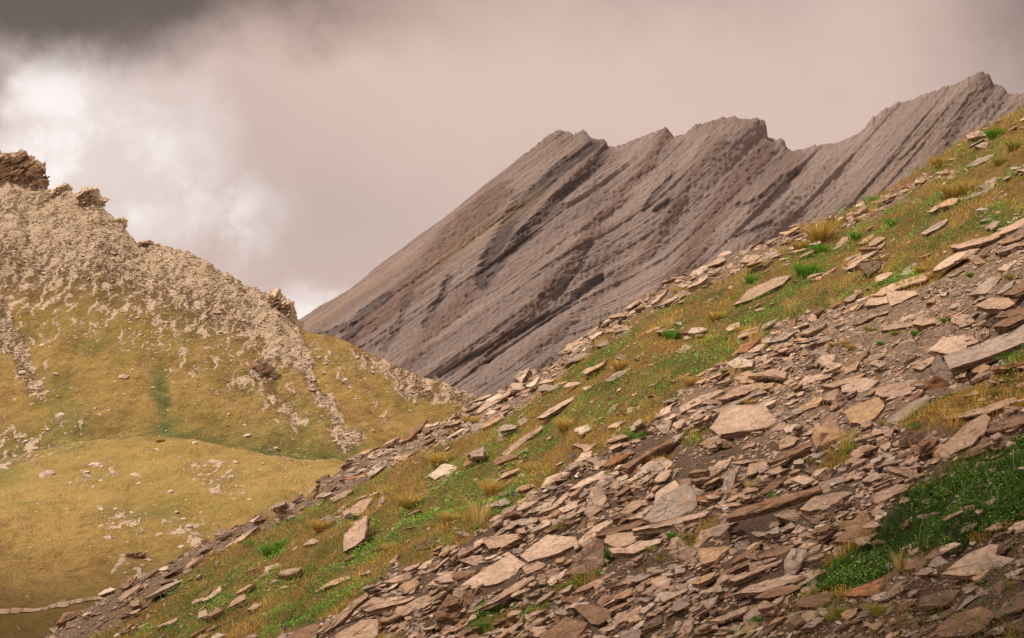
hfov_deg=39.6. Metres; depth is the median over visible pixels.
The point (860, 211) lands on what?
rock slab
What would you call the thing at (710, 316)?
grass tussock
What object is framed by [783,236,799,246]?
rock slab
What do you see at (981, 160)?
rock slab
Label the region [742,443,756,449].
rock slab
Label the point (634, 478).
rock slab
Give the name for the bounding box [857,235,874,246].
rock slab
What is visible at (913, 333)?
grass tussock
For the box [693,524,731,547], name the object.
rock slab
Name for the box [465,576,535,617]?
rock slab
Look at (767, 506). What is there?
rock slab
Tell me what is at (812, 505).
rock slab
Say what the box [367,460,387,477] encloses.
rock slab
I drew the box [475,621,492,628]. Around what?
grass tussock
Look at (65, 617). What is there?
rock slab
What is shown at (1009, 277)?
grass tussock
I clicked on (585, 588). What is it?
rock slab
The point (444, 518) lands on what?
grass tussock
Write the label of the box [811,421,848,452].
boulder
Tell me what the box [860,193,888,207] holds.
grass tussock
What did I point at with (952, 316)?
rock slab
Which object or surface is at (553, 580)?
rock slab
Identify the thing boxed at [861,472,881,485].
rock slab
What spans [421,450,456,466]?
grass tussock
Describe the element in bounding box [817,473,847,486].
rock slab
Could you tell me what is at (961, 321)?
rock slab
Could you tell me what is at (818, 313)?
rock slab
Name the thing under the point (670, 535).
grass tussock
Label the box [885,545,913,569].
dry grass clump
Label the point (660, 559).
grass tussock
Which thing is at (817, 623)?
rock slab
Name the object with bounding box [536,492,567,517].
rock slab
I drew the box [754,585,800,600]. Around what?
rock slab
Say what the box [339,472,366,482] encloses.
rock slab
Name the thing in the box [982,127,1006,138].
grass tussock
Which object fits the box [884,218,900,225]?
grass tussock
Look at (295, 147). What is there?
sky
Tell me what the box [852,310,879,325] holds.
rock slab
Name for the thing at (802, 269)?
grass tussock
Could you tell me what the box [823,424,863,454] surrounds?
dry grass clump
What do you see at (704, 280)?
rock slab
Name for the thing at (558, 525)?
cushion plant
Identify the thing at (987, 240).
rock slab
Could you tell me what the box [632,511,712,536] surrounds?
rock slab
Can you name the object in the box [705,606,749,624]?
rock slab
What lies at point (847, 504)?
rock slab
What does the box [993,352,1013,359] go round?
cushion plant
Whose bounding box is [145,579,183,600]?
rock slab
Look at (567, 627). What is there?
rock slab
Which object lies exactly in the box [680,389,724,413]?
rock slab
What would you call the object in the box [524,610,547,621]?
rock slab
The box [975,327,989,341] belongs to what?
boulder
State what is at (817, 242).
rock slab
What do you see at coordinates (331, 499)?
rock slab
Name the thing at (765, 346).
grass tussock
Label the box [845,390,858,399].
rock slab
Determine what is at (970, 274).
grass tussock
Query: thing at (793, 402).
rock slab
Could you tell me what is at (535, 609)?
grass tussock
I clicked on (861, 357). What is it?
rock slab
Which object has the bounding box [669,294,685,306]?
rock slab
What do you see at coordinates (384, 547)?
grass tussock
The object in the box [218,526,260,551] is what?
rock slab
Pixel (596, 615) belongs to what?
rock slab
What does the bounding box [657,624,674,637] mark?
rock slab
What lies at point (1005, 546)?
rock slab
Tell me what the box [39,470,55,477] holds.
meadow boulder
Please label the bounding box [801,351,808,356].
rock slab
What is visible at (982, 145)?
rock slab
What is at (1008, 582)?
cushion plant
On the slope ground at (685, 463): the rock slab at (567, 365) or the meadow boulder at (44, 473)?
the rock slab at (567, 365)
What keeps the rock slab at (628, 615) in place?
on the slope ground at (685, 463)
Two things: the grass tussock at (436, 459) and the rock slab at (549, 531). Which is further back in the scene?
the grass tussock at (436, 459)
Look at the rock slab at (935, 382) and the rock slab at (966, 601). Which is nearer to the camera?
the rock slab at (966, 601)
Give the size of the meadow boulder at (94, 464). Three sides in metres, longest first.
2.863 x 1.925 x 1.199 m
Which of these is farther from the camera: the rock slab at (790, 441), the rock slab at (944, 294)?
the rock slab at (944, 294)
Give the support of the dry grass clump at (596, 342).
on the slope ground at (685, 463)
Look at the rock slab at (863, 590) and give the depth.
8.64 m
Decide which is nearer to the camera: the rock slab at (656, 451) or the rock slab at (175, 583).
the rock slab at (656, 451)
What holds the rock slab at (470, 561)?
on the slope ground at (685, 463)
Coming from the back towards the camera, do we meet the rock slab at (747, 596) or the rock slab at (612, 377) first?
the rock slab at (612, 377)
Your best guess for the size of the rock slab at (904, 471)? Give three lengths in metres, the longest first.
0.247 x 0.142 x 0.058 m
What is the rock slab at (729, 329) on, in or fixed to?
on the slope ground at (685, 463)
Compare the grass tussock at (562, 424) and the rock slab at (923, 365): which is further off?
the grass tussock at (562, 424)
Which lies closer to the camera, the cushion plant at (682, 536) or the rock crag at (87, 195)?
the cushion plant at (682, 536)
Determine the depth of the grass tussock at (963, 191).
18.58 m
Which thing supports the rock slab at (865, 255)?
on the slope ground at (685, 463)
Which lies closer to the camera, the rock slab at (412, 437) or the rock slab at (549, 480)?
the rock slab at (549, 480)
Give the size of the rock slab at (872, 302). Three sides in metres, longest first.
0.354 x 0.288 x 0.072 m
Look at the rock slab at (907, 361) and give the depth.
12.85 m
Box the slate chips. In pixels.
[46,120,1023,637]
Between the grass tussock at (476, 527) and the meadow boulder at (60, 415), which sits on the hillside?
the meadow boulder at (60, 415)
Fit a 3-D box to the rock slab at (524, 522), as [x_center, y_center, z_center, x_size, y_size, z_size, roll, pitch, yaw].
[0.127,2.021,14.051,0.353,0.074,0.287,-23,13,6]
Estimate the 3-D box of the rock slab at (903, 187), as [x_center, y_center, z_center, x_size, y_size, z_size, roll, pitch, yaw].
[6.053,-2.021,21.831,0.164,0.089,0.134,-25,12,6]
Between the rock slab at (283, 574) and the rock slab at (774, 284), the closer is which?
the rock slab at (283, 574)
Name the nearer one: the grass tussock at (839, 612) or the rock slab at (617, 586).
the grass tussock at (839, 612)
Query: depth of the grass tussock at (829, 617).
8.54 m
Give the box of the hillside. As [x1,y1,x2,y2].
[0,180,478,637]
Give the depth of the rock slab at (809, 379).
13.64 m
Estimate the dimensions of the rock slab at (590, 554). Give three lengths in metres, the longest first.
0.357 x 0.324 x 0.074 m
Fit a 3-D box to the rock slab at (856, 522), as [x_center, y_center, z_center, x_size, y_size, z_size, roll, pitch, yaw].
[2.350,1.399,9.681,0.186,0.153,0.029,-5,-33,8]
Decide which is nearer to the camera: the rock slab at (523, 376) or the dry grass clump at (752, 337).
the dry grass clump at (752, 337)
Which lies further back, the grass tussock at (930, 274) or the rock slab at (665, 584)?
the grass tussock at (930, 274)
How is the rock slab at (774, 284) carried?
on the slope ground at (685, 463)
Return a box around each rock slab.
[56,610,81,629]
[119,575,135,590]
[136,567,159,583]
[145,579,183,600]
[156,617,178,629]
[201,586,222,602]
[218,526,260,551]
[235,584,256,597]
[246,603,261,612]
[269,500,287,511]
[277,567,303,578]
[286,624,320,637]
[305,484,320,498]
[314,575,350,594]
[322,593,369,634]
[329,489,353,502]
[334,619,380,637]
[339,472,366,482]
[341,498,373,521]
[343,515,370,551]
[359,596,415,616]
[361,570,370,576]
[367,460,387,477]
[377,495,385,506]
[377,588,447,624]
[378,620,398,629]
[384,573,418,585]
[387,454,400,460]
[398,433,417,444]
[417,558,434,569]
[428,464,456,479]
[437,594,462,613]
[445,428,457,437]
[452,569,478,580]
[453,527,470,536]
[459,555,483,566]
[460,553,525,591]
[461,422,471,427]
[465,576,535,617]
[477,397,507,414]
[481,534,525,553]
[482,416,502,430]
[489,497,510,508]
[492,515,505,529]
[498,490,514,497]
[501,425,543,455]
[506,610,522,616]
[508,517,539,527]
[514,395,536,413]
[515,367,532,382]
[521,534,577,563]
[522,561,545,576]
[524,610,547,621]
[535,591,557,608]
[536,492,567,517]
[537,396,573,420]
[540,616,589,637]
[541,470,566,489]
[543,524,559,534]
[547,569,566,587]
[558,501,577,514]
[560,594,580,603]
[563,357,573,368]
[564,341,582,353]
[564,536,604,574]
[569,470,612,491]
[571,579,599,594]
[574,451,592,461]
[574,604,611,627]
[577,520,613,548]
[582,384,595,391]
[584,486,607,518]
[595,520,645,538]
[596,589,623,606]
[598,320,614,326]
[601,599,624,608]
[602,451,633,469]
[604,325,628,333]
[604,532,640,547]
[605,369,627,382]
[608,421,623,429]
[608,539,662,558]
[609,581,627,591]
[612,605,642,625]
[619,500,642,513]
[619,629,640,637]
[620,438,674,473]
[625,471,645,481]
[629,505,651,522]
[630,573,654,582]
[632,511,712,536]
[634,351,644,360]
[635,305,646,312]
[636,597,653,605]
[639,457,672,470]
[641,615,663,634]
[643,427,654,435]
[643,482,697,523]
[650,580,670,596]
[654,480,679,502]
[657,297,677,306]
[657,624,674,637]
[659,588,688,603]
[661,397,677,405]
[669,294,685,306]
[669,545,689,555]
[670,373,691,383]
[675,344,692,353]
[675,564,685,576]
[675,619,693,637]
[678,330,689,335]
[679,478,690,484]
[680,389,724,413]
[687,275,710,291]
[691,486,703,495]
[691,571,716,587]
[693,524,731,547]
[694,624,718,634]
[696,379,715,386]
[697,491,723,504]
[697,546,732,568]
[700,553,725,575]
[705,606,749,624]
[709,458,731,471]
[710,404,775,439]
[711,390,767,413]
[713,502,741,510]
[716,372,735,380]
[718,382,763,403]
[719,559,750,575]
[719,591,731,599]
[720,511,739,529]
[721,469,737,492]
[721,530,729,544]
[722,438,735,448]
[724,486,822,522]
[725,357,755,372]
[726,321,740,332]
[729,559,782,584]
[731,463,737,473]
[731,544,760,565]
[732,629,754,636]
[733,574,805,598]
[734,275,790,308]
[736,478,779,492]
[737,338,759,354]
[741,255,762,264]
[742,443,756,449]
[742,584,758,598]
[746,460,768,478]
[747,368,788,382]
[750,240,764,247]
[750,431,763,435]
[751,522,795,539]
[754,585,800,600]
[758,545,794,560]
[766,441,811,465]
[767,332,796,345]
[778,509,800,521]
[779,436,797,450]
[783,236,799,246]
[783,424,797,433]
[785,399,799,407]
[796,592,831,609]
[798,373,826,385]
[799,397,824,412]
[800,491,849,514]
[800,617,825,633]
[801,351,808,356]
[804,465,817,475]
[809,241,821,246]
[809,274,823,280]
[809,337,832,349]
[812,362,819,368]
[814,308,825,318]
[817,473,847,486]
[820,373,865,389]
[824,512,836,522]
[826,401,840,411]
[832,236,848,250]
[833,529,871,546]
[834,217,848,224]
[834,323,844,328]
[834,616,866,634]
[838,495,854,511]
[841,378,879,393]
[842,293,862,305]
[844,361,860,374]
[844,397,885,427]
[844,513,869,530]
[844,578,882,597]
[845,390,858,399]
[847,247,881,265]
[848,350,869,365]
[849,445,877,458]
[852,205,868,217]
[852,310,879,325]
[856,261,882,277]
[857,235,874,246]
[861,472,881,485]
[864,295,887,308]
[869,360,886,368]
[871,272,929,297]
[871,486,893,504]
[874,321,898,331]
[875,382,915,402]
[880,425,900,438]
[881,323,912,332]
[882,422,901,427]
[885,287,918,306]
[885,395,930,422]
[887,462,922,477]
[899,311,921,322]
[899,430,927,448]
[900,519,908,530]
[901,183,910,189]
[903,355,917,365]
[910,380,924,386]
[911,633,924,637]
[912,317,937,329]
[912,355,934,371]
[914,435,950,453]
[918,590,960,609]
[920,376,948,390]
[921,218,948,236]
[924,298,935,307]
[928,334,968,357]
[930,355,949,377]
[933,250,967,273]
[934,450,963,461]
[936,606,993,637]
[938,198,959,211]
[939,291,948,297]
[940,413,991,455]
[941,544,1014,579]
[943,324,1023,374]
[943,397,1017,419]
[947,309,967,321]
[949,231,1002,250]
[950,313,974,328]
[954,372,968,382]
[955,580,1002,612]
[963,438,1003,457]
[966,130,985,143]
[966,154,995,168]
[969,276,1001,296]
[969,372,990,385]
[974,297,1015,313]
[975,142,990,150]
[979,217,994,225]
[980,315,997,327]
[984,415,1023,436]
[991,361,1023,375]
[992,307,1023,332]
[994,591,1023,625]
[995,280,1015,295]
[997,527,1023,555]
[998,243,1020,256]
[998,259,1017,273]
[999,218,1023,237]
[1002,281,1023,298]
[1004,427,1018,435]
[1010,617,1023,633]
[1013,520,1023,531]
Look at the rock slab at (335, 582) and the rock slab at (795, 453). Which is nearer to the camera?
the rock slab at (795, 453)
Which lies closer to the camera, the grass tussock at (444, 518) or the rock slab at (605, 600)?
the rock slab at (605, 600)
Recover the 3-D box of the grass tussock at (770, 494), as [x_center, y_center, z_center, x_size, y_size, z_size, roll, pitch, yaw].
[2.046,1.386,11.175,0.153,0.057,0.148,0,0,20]
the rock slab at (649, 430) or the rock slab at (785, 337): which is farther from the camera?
the rock slab at (785, 337)
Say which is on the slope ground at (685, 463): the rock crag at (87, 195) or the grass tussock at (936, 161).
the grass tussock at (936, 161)
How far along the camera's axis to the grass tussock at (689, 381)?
15.70 m
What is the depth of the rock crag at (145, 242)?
519.76 m
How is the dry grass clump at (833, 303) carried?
on the slope ground at (685, 463)
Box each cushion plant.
[241,539,255,545]
[550,521,567,529]
[567,578,584,585]
[603,467,621,474]
[675,532,692,544]
[748,615,765,624]
[905,422,922,426]
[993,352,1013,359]
[1000,581,1017,587]
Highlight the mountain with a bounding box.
[298,71,1023,397]
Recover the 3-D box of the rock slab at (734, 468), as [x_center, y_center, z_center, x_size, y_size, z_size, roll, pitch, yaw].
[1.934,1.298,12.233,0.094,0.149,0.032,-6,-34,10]
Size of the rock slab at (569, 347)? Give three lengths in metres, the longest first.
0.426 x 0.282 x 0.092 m
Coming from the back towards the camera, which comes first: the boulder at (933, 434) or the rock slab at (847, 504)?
the boulder at (933, 434)
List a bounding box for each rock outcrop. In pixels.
[125,551,146,558]
[250,356,273,373]
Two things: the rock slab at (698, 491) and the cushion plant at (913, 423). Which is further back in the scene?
the rock slab at (698, 491)
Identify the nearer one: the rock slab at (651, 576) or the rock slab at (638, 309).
the rock slab at (651, 576)
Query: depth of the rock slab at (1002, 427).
9.86 m
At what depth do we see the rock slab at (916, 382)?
12.01 m
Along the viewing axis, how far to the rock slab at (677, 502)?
11.96 m
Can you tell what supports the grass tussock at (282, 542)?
on the slope ground at (685, 463)
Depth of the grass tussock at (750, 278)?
20.01 m
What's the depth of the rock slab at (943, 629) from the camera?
7.52 m
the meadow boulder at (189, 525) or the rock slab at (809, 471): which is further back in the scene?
the meadow boulder at (189, 525)
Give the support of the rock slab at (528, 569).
on the slope ground at (685, 463)
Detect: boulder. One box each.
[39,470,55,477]
[55,412,64,418]
[87,462,99,466]
[118,374,128,378]
[186,523,192,528]
[784,548,806,574]
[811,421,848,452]
[923,430,945,440]
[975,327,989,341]
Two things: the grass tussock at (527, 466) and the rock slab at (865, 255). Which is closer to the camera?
the grass tussock at (527, 466)
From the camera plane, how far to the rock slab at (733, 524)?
10.99 m
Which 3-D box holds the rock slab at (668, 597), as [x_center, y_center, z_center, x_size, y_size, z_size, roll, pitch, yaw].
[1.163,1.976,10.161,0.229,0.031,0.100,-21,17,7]
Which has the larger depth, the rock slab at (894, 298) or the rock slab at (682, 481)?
the rock slab at (894, 298)
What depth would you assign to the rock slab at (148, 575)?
22.36 m
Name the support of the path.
on the hillside
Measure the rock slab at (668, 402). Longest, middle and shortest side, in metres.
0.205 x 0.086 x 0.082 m
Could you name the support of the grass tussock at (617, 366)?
on the slope ground at (685, 463)
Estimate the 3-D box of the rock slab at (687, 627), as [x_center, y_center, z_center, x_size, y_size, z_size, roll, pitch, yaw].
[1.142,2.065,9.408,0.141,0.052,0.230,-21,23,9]
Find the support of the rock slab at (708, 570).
on the slope ground at (685, 463)
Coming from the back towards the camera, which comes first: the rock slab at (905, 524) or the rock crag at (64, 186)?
the rock crag at (64, 186)
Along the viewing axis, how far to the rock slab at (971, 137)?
21.83 m
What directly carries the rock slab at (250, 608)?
on the slope ground at (685, 463)
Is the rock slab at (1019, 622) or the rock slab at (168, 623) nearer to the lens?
the rock slab at (1019, 622)
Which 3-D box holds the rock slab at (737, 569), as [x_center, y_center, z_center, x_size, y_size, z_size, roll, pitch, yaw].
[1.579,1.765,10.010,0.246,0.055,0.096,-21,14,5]
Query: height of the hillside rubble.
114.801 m
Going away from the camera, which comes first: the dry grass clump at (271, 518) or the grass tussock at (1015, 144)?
the grass tussock at (1015, 144)
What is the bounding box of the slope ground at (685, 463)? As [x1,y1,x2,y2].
[45,109,1023,637]
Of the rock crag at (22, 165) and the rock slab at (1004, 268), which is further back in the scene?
the rock crag at (22, 165)
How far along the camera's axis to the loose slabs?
12.42 m
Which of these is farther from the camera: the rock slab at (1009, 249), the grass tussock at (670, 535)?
the rock slab at (1009, 249)
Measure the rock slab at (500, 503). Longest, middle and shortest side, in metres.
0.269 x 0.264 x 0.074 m
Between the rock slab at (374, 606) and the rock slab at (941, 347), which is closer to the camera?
the rock slab at (941, 347)
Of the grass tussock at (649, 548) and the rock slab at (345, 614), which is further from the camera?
the rock slab at (345, 614)
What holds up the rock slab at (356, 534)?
on the slope ground at (685, 463)
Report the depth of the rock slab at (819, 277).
18.31 m
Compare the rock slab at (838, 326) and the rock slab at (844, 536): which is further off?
the rock slab at (838, 326)
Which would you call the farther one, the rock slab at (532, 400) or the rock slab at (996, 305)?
the rock slab at (532, 400)
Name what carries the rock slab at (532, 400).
on the slope ground at (685, 463)
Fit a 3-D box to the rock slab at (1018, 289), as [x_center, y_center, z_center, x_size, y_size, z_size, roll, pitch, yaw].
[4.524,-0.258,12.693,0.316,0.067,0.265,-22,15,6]
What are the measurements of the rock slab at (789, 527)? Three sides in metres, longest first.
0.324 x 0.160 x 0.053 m
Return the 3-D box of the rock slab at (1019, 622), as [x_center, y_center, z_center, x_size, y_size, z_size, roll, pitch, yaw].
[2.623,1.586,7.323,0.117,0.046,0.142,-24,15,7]
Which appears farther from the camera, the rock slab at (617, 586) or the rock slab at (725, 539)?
the rock slab at (617, 586)
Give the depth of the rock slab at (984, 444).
9.70 m
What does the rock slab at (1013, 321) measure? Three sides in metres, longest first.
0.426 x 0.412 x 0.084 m
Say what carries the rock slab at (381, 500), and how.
on the slope ground at (685, 463)
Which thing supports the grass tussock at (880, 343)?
on the slope ground at (685, 463)
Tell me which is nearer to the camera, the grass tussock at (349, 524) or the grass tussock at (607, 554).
the grass tussock at (607, 554)
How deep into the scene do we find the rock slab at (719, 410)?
14.15 m
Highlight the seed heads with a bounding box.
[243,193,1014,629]
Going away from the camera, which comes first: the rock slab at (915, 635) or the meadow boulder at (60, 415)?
the rock slab at (915, 635)
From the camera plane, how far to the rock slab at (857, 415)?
11.72 m
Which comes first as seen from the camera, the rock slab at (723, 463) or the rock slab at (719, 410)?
the rock slab at (723, 463)
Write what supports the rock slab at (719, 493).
on the slope ground at (685, 463)
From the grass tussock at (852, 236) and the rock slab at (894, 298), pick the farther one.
the grass tussock at (852, 236)
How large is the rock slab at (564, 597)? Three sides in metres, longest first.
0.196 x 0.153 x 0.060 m
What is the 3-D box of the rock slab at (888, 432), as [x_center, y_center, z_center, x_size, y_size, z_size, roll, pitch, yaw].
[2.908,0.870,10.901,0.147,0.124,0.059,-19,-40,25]
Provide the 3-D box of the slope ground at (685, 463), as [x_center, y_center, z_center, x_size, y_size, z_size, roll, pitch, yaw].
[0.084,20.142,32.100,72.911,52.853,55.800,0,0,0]
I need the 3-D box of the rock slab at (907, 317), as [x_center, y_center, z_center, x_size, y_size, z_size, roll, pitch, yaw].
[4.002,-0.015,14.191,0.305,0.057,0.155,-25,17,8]
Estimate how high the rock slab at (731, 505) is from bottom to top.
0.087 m
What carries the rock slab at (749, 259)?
on the slope ground at (685, 463)
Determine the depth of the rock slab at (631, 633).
9.91 m
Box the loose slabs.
[41,118,1023,637]
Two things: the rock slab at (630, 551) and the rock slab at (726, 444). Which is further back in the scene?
the rock slab at (726, 444)
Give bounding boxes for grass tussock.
[259,543,281,555]
[273,540,283,546]
[306,518,332,531]
[338,518,377,529]
[377,540,401,552]
[391,491,425,509]
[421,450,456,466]
[433,510,462,523]
[457,415,481,423]
[470,525,478,530]
[473,477,513,496]
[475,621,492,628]
[479,600,508,614]
[516,461,541,473]
[529,606,544,611]
[550,416,572,430]
[599,358,631,369]
[604,548,613,558]
[622,430,648,440]
[637,452,673,461]
[644,545,655,550]
[654,556,664,562]
[662,329,683,339]
[664,530,677,539]
[666,286,688,293]
[677,376,700,385]
[700,310,726,320]
[731,325,751,333]
[737,398,757,404]
[743,275,760,283]
[758,340,770,350]
[767,492,777,497]
[788,238,811,249]
[788,262,824,277]
[795,220,851,241]
[804,216,849,230]
[805,243,831,253]
[822,612,838,621]
[827,604,848,616]
[843,344,853,349]
[844,231,864,239]
[859,600,892,616]
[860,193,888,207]
[866,327,878,331]
[875,341,884,344]
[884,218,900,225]
[887,330,899,335]
[909,330,921,335]
[912,266,927,272]
[921,154,950,167]
[922,272,934,278]
[928,181,974,198]
[950,179,983,193]
[965,272,973,276]
[979,401,990,406]
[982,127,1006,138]
[988,155,1007,164]
[988,389,1001,395]
[999,137,1023,151]
[1003,273,1018,279]
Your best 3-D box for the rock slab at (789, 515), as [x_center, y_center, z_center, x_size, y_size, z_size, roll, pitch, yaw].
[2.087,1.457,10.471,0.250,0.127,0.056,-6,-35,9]
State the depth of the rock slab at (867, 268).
17.08 m
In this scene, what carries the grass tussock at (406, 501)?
on the slope ground at (685, 463)
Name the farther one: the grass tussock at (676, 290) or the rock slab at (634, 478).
the grass tussock at (676, 290)
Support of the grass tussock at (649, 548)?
on the slope ground at (685, 463)
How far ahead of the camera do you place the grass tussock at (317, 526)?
18.90 m
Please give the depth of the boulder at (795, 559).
9.51 m
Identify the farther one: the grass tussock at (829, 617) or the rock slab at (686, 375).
the rock slab at (686, 375)
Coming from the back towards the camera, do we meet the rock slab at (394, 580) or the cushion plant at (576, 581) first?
the rock slab at (394, 580)
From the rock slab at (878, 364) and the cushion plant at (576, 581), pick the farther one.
the rock slab at (878, 364)
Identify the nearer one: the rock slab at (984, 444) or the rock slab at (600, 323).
the rock slab at (984, 444)
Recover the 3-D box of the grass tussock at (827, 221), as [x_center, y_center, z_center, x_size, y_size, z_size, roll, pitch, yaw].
[4.738,-1.405,21.177,0.781,0.237,0.832,0,0,31]
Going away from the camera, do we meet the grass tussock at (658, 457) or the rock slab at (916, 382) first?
the rock slab at (916, 382)
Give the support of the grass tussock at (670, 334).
on the slope ground at (685, 463)
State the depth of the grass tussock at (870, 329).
14.49 m
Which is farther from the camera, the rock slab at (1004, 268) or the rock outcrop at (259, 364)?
the rock outcrop at (259, 364)
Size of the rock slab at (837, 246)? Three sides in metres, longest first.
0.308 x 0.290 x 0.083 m
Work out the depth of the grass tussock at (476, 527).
14.97 m
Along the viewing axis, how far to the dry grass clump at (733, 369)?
15.15 m
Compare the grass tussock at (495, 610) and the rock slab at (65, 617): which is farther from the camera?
the rock slab at (65, 617)
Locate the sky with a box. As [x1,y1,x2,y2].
[0,0,1023,319]
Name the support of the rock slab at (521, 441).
on the slope ground at (685, 463)
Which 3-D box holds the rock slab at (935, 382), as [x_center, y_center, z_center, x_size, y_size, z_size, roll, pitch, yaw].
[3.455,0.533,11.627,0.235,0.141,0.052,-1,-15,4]
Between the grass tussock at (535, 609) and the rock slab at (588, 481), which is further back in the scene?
the rock slab at (588, 481)
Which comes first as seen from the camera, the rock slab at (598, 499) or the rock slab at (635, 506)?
the rock slab at (635, 506)
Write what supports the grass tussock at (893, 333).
on the slope ground at (685, 463)
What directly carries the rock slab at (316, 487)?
on the slope ground at (685, 463)
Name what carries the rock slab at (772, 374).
on the slope ground at (685, 463)
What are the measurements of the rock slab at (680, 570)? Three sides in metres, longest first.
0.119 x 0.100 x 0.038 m
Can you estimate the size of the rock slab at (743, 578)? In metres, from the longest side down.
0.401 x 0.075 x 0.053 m
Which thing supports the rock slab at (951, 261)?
on the slope ground at (685, 463)
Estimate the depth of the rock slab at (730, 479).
12.00 m
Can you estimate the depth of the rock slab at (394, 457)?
21.41 m
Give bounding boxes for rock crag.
[0,148,49,188]
[45,182,72,199]
[74,186,109,206]
[114,216,127,227]
[135,240,156,245]
[265,288,303,326]
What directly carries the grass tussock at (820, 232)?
on the slope ground at (685, 463)
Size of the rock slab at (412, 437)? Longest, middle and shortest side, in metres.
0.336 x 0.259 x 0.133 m
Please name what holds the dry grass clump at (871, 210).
on the slope ground at (685, 463)
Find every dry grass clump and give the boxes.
[258,504,277,522]
[303,487,316,499]
[453,493,495,525]
[588,335,604,349]
[663,314,678,328]
[725,358,747,380]
[735,322,767,340]
[740,476,756,487]
[780,294,799,315]
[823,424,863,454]
[827,295,842,309]
[862,197,878,214]
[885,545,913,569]
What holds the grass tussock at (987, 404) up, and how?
on the slope ground at (685, 463)
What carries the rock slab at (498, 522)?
on the slope ground at (685, 463)
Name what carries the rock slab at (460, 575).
on the slope ground at (685, 463)
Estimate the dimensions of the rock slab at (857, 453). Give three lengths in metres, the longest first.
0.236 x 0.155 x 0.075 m
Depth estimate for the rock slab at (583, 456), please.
15.29 m
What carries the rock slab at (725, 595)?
on the slope ground at (685, 463)
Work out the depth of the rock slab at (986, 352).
11.57 m
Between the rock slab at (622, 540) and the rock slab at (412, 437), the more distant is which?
the rock slab at (412, 437)
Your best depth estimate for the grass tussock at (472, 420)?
21.35 m
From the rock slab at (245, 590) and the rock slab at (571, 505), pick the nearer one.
the rock slab at (571, 505)
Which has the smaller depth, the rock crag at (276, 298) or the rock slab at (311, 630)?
the rock slab at (311, 630)
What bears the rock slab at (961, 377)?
on the slope ground at (685, 463)
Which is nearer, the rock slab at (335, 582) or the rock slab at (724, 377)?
the rock slab at (724, 377)
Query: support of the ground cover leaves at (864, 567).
on the slope ground at (685, 463)
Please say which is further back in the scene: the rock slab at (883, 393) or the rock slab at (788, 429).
the rock slab at (788, 429)
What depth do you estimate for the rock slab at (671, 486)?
12.50 m
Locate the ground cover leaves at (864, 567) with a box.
[82,105,1023,637]
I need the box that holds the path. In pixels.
[0,594,113,613]
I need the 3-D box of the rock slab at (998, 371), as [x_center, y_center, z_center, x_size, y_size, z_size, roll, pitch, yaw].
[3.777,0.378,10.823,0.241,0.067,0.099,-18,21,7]
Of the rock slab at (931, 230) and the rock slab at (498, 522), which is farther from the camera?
the rock slab at (931, 230)
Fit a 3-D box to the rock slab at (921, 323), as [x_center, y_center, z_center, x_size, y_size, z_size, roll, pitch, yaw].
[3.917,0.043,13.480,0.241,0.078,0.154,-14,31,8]
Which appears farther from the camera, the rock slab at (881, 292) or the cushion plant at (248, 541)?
the cushion plant at (248, 541)
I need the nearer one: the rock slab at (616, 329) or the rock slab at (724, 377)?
the rock slab at (724, 377)
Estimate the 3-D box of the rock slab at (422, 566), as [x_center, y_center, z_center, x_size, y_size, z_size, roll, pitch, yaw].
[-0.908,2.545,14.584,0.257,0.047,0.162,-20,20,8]
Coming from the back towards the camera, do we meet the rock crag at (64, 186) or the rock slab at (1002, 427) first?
the rock crag at (64, 186)
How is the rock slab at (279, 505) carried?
on the slope ground at (685, 463)
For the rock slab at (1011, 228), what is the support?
on the slope ground at (685, 463)
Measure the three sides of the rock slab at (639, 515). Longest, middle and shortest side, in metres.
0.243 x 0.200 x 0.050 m
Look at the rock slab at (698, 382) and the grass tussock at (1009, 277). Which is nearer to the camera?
the grass tussock at (1009, 277)
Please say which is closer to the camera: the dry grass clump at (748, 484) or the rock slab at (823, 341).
the dry grass clump at (748, 484)
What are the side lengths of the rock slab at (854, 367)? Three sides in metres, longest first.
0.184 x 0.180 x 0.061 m
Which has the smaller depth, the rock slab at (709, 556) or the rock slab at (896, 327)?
the rock slab at (709, 556)
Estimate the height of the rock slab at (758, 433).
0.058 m
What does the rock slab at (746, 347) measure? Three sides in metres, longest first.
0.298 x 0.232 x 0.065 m
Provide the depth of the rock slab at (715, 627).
9.34 m
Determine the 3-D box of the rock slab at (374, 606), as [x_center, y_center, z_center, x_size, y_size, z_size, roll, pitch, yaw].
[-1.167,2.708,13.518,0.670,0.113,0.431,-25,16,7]
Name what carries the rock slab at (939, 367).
on the slope ground at (685, 463)
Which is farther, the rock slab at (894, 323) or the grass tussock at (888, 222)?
the grass tussock at (888, 222)
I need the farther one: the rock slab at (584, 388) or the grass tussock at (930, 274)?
the rock slab at (584, 388)
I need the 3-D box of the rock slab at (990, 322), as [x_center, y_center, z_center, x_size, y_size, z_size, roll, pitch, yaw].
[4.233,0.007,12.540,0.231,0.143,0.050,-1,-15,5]
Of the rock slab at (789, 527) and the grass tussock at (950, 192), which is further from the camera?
the grass tussock at (950, 192)
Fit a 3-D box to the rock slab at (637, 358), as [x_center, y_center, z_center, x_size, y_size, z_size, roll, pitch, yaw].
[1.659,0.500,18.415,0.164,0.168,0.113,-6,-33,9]
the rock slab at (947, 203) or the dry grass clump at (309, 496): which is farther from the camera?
the dry grass clump at (309, 496)
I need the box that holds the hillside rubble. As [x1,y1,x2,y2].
[0,182,476,563]
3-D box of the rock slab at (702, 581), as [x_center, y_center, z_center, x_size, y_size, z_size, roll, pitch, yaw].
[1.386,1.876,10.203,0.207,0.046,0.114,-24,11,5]

